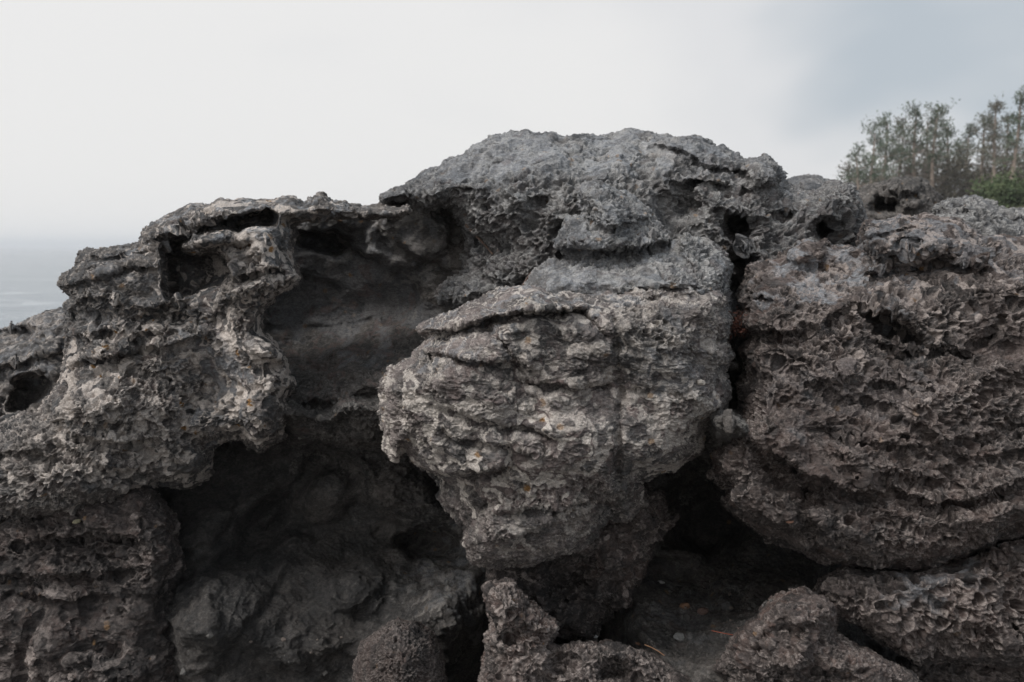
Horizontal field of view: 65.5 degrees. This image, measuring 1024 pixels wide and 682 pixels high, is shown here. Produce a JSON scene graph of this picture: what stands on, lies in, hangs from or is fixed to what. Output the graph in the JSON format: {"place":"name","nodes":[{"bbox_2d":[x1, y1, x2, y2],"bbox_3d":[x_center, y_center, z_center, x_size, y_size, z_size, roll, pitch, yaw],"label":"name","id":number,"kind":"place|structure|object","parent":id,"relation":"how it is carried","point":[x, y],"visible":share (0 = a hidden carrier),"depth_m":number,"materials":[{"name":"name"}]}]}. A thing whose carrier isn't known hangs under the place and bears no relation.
{"place":"outdoors","nodes":[
{"label":"outdoors","id":0,"kind":"place"},
{"bbox_2d":[0,245,115,327],"bbox_3d":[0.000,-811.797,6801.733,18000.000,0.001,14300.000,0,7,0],"label":"sea","id":1,"kind":"structure","parent":0,"point":[29,276],"depth_m":197.47,"materials":[{"name":"liquid"}]},
{"bbox_2d":[0,0,1023,244],"label":"sky","id":2,"kind":"structure","parent":0,"point":[117,116],"materials":[{"name":"white"}]},
{"bbox_2d":[949,121,979,194],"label":"pine tree","id":3,"kind":"object","parent":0,"point":[969,126],"visible":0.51,"depth_m":60.65,"materials":[{"name":"green plant"}]},
{"bbox_2d":[990,199,1023,207],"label":"ground","id":4,"kind":"structure","parent":0,"point":[1015,206],"depth_m":29.36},
{"bbox_2d":[0,487,186,681],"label":"brown base rock","id":5,"kind":"object","parent":4,"relation":"on","point":[89,596],"visible":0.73,"depth_m":2.42,"materials":[{"name":"stone"}]},
{"bbox_2d":[72,519,80,523],"bbox_3d":[-1.308,0.543,2.394,0.020,0.010,0.022,-1,7,-9],"label":"stone chip","id":6,"kind":"object","parent":5,"relation":"on","point":[76,521],"visible":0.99,"depth_m":2.39,"materials":[{"name":"beige stone"}]},
{"bbox_2d":[0,191,412,521],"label":"overhanging rock ledge","id":7,"kind":"object","parent":5,"relation":"on","point":[175,372],"visible":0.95,"depth_m":2.38,"materials":[{"name":"grey stone"}]},
{"bbox_2d":[351,616,448,681],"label":"rounded boulder","id":8,"kind":"object","parent":4,"relation":"on","point":[397,649],"visible":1,"depth_m":2.11,"materials":[{"name":"grey stone"}]},
{"bbox_2d":[24,201,1000,681],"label":"hollow rock wall","id":9,"kind":"structure","parent":4,"relation":"on","point":[330,525],"depth_m":2.84,"materials":[{"name":"grey stone"}]},
{"bbox_2d":[0,307,64,416],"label":"seaward rock","id":10,"kind":"object","parent":9,"relation":"on","point":[31,353],"visible":0.28,"depth_m":2.84,"materials":[{"name":"grey stone"}]},
{"bbox_2d":[180,667,186,674],"bbox_3d":[-1.015,1.022,2.466,0.023,0.020,0.026,0,7,-2],"label":"stone","id":11,"kind":"object","parent":9,"relation":"on","point":[183,671],"visible":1,"depth_m":2.46,"materials":[{"name":"grey stone"}]},
{"bbox_2d":[379,127,867,375],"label":"rock ridge","id":12,"kind":"object","parent":9,"relation":"on","point":[508,199],"visible":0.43,"depth_m":2.55,"materials":[{"name":"grey stone"}]},
{"bbox_2d":[465,224,492,254],"bbox_3d":[-0.115,-0.343,2.680,0.114,0.105,0.024,4,8,32],"label":"thin root","id":13,"kind":"object","parent":12,"relation":"on","point":[478,238],"visible":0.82,"depth_m":2.67,"materials":[{"name":"plant"}]},
{"bbox_2d":[787,174,828,190],"bbox_3d":[1.391,-0.687,3.715,0.242,0.189,0.773,3,7,22],"label":"skyline knob rock","id":14,"kind":"object","parent":12,"relation":"on","point":[808,182],"visible":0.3,"depth_m":3.47,"materials":[{"name":"grey stone"}]},
{"bbox_2d":[635,642,663,654],"bbox_3d":[0.406,0.907,2.317,0.058,0.071,0.224,-2,7,-19],"label":"dry pine needle","id":15,"kind":"object","parent":9,"relation":"on","point":[637,643],"visible":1,"depth_m":2.29,"materials":[{"name":"brown plant"}]},
{"bbox_2d":[673,632,683,641],"bbox_3d":[0.506,0.901,2.418,0.034,0.024,0.035,1,7,12],"label":"loose stone","id":16,"kind":"object","parent":9,"relation":"on","point":[678,636],"visible":1,"depth_m":2.41,"materials":[{"name":"grey stone"}]},
{"bbox_2d":[679,603,689,609],"bbox_3d":[0.563,0.865,2.597,0.032,0.026,0.025,-3,8,-25],"label":"loose stone","id":17,"kind":"object","parent":9,"relation":"on","point":[683,605],"visible":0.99,"depth_m":2.59,"materials":[{"name":"stone"}]},
{"bbox_2d":[697,607,708,614],"bbox_3d":[0.617,0.874,2.574,0.037,0.025,0.027,-8,5,-13],"label":"loose stone","id":18,"kind":"object","parent":9,"relation":"on","point":[702,611],"visible":1,"depth_m":2.57,"materials":[{"name":"brown stone"}]},
{"bbox_2d":[721,601,733,610],"bbox_3d":[0.693,0.850,2.550,0.037,0.027,0.033,-3,7,-22],"label":"loose stone","id":19,"kind":"object","parent":9,"relation":"on","point":[725,605],"visible":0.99,"depth_m":2.55,"materials":[{"name":"grey stone"}]},
{"bbox_2d":[932,194,1023,235],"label":"pitted dome rock","id":20,"kind":"object","parent":9,"relation":"on","point":[988,217],"visible":0.36,"depth_m":2.72,"materials":[{"name":"grey stone"}]},
{"bbox_2d":[477,577,690,681],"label":"honeycomb foot rock","id":21,"kind":"object","parent":4,"relation":"on","point":[520,635],"visible":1,"depth_m":2.09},
{"bbox_2d":[485,484,679,644],"bbox_3d":[0.233,0.753,2.606,0.646,0.651,0.605,0,7,0],"label":"undercut strata rock","id":22,"kind":"object","parent":21,"relation":"on","point":[584,595],"visible":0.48,"depth_m":2.42,"materials":[{"name":"grey stone"}]},
{"bbox_2d":[377,284,735,569],"bbox_3d":[0.127,0.279,2.275,1.044,0.907,0.734,0,7,0],"label":"central boulder","id":23,"kind":"object","parent":22,"relation":"on","point":[526,426],"visible":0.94,"depth_m":1.98,"materials":[{"name":"grey stone"}]},
{"bbox_2d":[524,179,734,338],"bbox_3d":[0.372,-0.204,2.405,0.687,0.557,0.715,0,7,0],"label":"layered rock stack","id":24,"kind":"object","parent":23,"relation":"on","point":[616,241],"visible":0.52,"depth_m":2.18,"materials":[{"name":"grey stone"}]},
{"bbox_2d":[696,379,705,385],"bbox_3d":[0.474,0.104,1.998,0.024,0.016,0.018,3,1,14],"label":"stone chip","id":25,"kind":"object","parent":23,"relation":"on","point":[701,382],"visible":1,"depth_m":1.99,"materials":[{"name":"grey stone"}]},
{"bbox_2d":[728,308,750,338],"bbox_3d":[0.652,-0.052,2.259,0.120,0.098,0.076,0,7,0],"label":"dry moss tuft","id":26,"kind":"object","parent":23,"relation":"on","point":[736,321],"visible":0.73,"depth_m":2.24,"materials":[{"name":"brown plant"}]},
{"bbox_2d":[713,585,922,681],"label":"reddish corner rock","id":27,"kind":"object","parent":4,"relation":"on","point":[792,634],"visible":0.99,"depth_m":2.01,"materials":[{"name":"grey stone"}]},
{"bbox_2d":[837,159,881,189],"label":"shrub","id":28,"kind":"object","parent":4,"relation":"on","point":[850,166],"visible":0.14,"depth_m":57.54,"materials":[{"name":"plant"}]},
{"bbox_2d":[836,141,893,189],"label":"pine tree","id":29,"kind":"object","parent":4,"relation":"on","point":[856,153],"visible":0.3,"depth_m":50.89,"materials":[{"name":"green plant"}]},
{"bbox_2d":[847,117,910,187],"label":"pine tree","id":30,"kind":"object","parent":4,"relation":"on","point":[880,145],"visible":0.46,"depth_m":54.73,"materials":[{"name":"green plant"}]},
{"bbox_2d":[841,110,924,182],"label":"pine tree","id":31,"kind":"object","parent":4,"relation":"on","point":[884,122],"visible":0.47,"depth_m":56.48,"materials":[{"name":"green plant"}]},
{"bbox_2d":[862,156,918,180],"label":"shrub","id":32,"kind":"object","parent":4,"relation":"on","point":[909,172],"visible":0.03,"depth_m":60.68,"materials":[{"name":"green plant"}]},
{"bbox_2d":[858,175,942,219],"bbox_3d":[2.531,-0.763,5.167,0.622,0.607,1.744,4,8,29],"label":"distant rock hump","id":33,"kind":"object","parent":4,"relation":"on","point":[895,196],"visible":0.35,"depth_m":4.60,"materials":[{"name":"grey stone"}]},
{"bbox_2d":[878,116,944,188],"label":"pine tree","id":34,"kind":"object","parent":4,"relation":"on","point":[899,139],"visible":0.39,"depth_m":60.43,"materials":[{"name":"green plant"}]},
{"bbox_2d":[889,99,941,189],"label":"pine tree","id":35,"kind":"object","parent":4,"relation":"on","point":[917,122],"visible":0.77,"depth_m":58.52,"materials":[{"name":"green plant"}]},
{"bbox_2d":[898,149,940,182],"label":"shrub","id":36,"kind":"object","parent":4,"relation":"on","point":[919,163],"visible":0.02,"depth_m":63.22,"materials":[{"name":"green plant"}]},
{"bbox_2d":[905,114,945,181],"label":"pine tree","id":37,"kind":"object","parent":4,"relation":"on","point":[928,123],"visible":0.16,"depth_m":62.46,"materials":[{"name":"green plant"}]},
{"bbox_2d":[903,98,959,192],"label":"pine tree","id":38,"kind":"object","parent":4,"relation":"on","point":[941,111],"visible":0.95,"depth_m":57.63,"materials":[{"name":"green plant"}]},
{"bbox_2d":[917,142,971,199],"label":"shrub","id":39,"kind":"object","parent":4,"relation":"on","point":[949,183],"visible":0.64,"depth_m":59.17,"materials":[{"name":"plant"}]},
{"bbox_2d":[934,119,969,192],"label":"pine tree","id":40,"kind":"object","parent":4,"relation":"on","point":[946,137],"visible":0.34,"depth_m":61.35,"materials":[{"name":"green plant"}]},
{"bbox_2d":[947,137,968,198],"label":"pine tree","id":41,"kind":"object","parent":4,"relation":"on","point":[958,143],"visible":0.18,"depth_m":64.69,"materials":[{"name":"green plant"}]},
{"bbox_2d":[895,655,1023,681],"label":"shadowed corner rock","id":42,"kind":"object","parent":4,"relation":"on","point":[952,672],"visible":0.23,"depth_m":2.28,"materials":[{"name":"grey stone"}]},
{"bbox_2d":[812,537,1023,672],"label":"honeycomb slab","id":43,"kind":"structure","parent":42,"relation":"on","point":[970,610],"depth_m":2.10,"materials":[{"name":"grey stone"}]},
{"bbox_2d":[706,212,1023,571],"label":"rock mass","id":44,"kind":"object","parent":43,"relation":"on","point":[879,385],"visible":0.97,"depth_m":2.07,"materials":[{"name":"grey stone"}]},
{"bbox_2d":[940,161,991,197],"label":"shrub","id":45,"kind":"object","parent":4,"relation":"on","point":[958,192],"visible":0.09,"depth_m":61.59,"materials":[{"name":"plant"}]},
{"bbox_2d":[955,110,1003,195],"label":"pine tree","id":46,"kind":"object","parent":4,"relation":"on","point":[981,122],"visible":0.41,"depth_m":58.72,"materials":[{"name":"green plant"}]},
{"bbox_2d":[954,152,1017,196],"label":"shrub","id":47,"kind":"object","parent":4,"relation":"on","point":[977,169],"visible":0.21,"depth_m":59.29,"materials":[{"name":"green plant"}]},
{"bbox_2d":[958,94,1014,188],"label":"pine tree","id":48,"kind":"object","parent":4,"relation":"on","point":[992,125],"visible":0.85,"depth_m":55.57,"materials":[{"name":"green plant"}]},
{"bbox_2d":[963,165,1023,198],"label":"leafy bush","id":49,"kind":"object","parent":4,"relation":"on","point":[983,186],"visible":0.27,"depth_m":33.67,"materials":[{"name":"green plant"}]},
{"bbox_2d":[975,107,1022,169],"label":"pine tree","id":50,"kind":"object","parent":4,"relation":"on","point":[1008,125],"visible":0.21,"depth_m":59.40,"materials":[{"name":"green plant"}]},
{"bbox_2d":[978,172,1023,207],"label":"leafy bush","id":51,"kind":"object","parent":4,"relation":"on","point":[1008,193],"visible":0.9,"depth_m":29.37,"materials":[{"name":"green plant"}]},
{"bbox_2d":[984,85,1023,179],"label":"pine tree","id":52,"kind":"object","parent":4,"relation":"on","point":[1016,151],"visible":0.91,"depth_m":50.88,"materials":[{"name":"green plant"}]},
{"bbox_2d":[986,143,1023,185],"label":"shrub","id":53,"kind":"object","parent":4,"relation":"on","point":[1010,167],"visible":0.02,"depth_m":58.80,"materials":[{"name":"green plant"}]},
{"bbox_2d":[1002,148,1023,183],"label":"shrub","id":54,"kind":"object","parent":4,"relation":"on","point":[1022,167],"visible":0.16,"depth_m":57.84,"materials":[{"name":"green plant"}]},
{"bbox_2d":[1009,125,1023,177],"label":"pine tree","id":55,"kind":"object","parent":4,"relation":"on","point":[1018,156],"visible":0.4,"depth_m":56.44,"materials":[{"name":"green plant"}]}
]}

